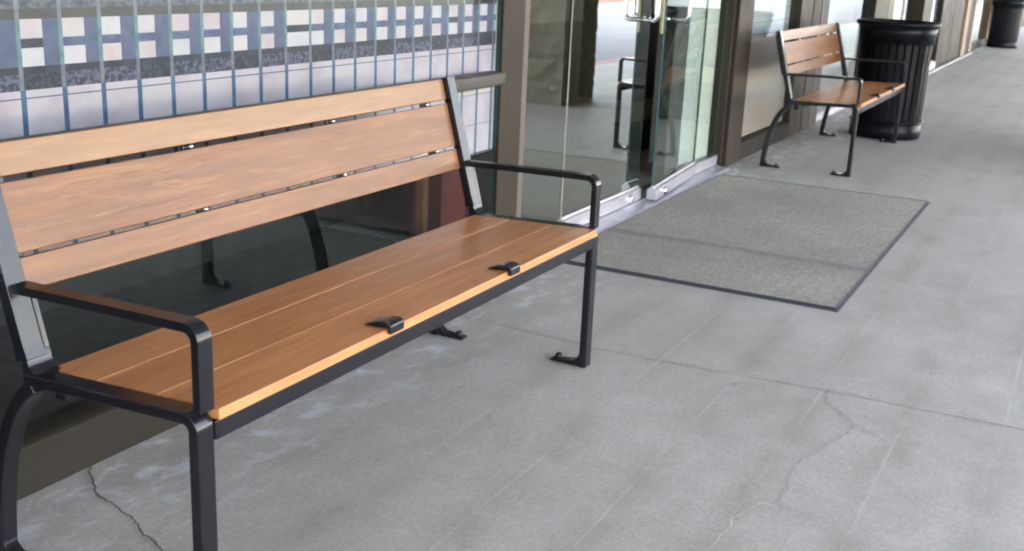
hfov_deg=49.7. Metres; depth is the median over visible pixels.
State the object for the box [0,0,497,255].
window panel
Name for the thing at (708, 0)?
window
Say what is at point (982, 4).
window
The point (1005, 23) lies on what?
trash bin
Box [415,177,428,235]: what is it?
orange post
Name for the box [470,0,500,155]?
window
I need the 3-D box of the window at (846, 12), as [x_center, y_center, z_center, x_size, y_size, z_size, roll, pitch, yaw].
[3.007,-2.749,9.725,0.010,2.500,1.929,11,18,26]
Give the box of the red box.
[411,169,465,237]
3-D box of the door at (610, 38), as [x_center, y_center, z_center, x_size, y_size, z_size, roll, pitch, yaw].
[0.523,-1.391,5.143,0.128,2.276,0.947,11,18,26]
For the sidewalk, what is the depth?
3.08 m
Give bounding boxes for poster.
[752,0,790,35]
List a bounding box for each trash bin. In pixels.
[848,18,941,140]
[986,0,1023,48]
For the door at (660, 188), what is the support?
in the storefront building
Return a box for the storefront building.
[0,0,1023,500]
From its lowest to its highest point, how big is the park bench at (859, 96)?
0.861 m
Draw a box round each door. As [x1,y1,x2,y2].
[561,0,660,224]
[646,0,707,199]
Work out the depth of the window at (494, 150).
4.41 m
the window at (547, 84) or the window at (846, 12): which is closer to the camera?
the window at (547, 84)
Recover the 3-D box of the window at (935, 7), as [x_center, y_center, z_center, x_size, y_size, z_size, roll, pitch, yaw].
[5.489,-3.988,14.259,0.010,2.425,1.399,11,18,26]
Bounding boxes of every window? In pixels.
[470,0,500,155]
[471,149,495,213]
[521,0,571,221]
[694,0,728,160]
[817,0,869,113]
[883,0,889,18]
[903,0,915,19]
[930,0,939,57]
[972,0,987,41]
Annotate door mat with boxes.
[564,174,929,311]
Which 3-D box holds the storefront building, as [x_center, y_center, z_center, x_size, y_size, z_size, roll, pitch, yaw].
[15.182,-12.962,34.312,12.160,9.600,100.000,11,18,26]
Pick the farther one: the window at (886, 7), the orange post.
the window at (886, 7)
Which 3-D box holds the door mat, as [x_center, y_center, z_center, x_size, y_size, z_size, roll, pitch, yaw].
[1.247,-0.243,5.446,1.225,0.015,2.408,11,18,26]
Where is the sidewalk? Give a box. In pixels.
[17,26,1023,550]
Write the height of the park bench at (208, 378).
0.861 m
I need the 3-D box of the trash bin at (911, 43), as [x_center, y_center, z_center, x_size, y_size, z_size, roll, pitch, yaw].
[2.945,-1.528,8.579,0.626,0.880,0.626,11,18,26]
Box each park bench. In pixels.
[0,76,600,550]
[759,22,906,176]
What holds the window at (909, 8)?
in the storefront building

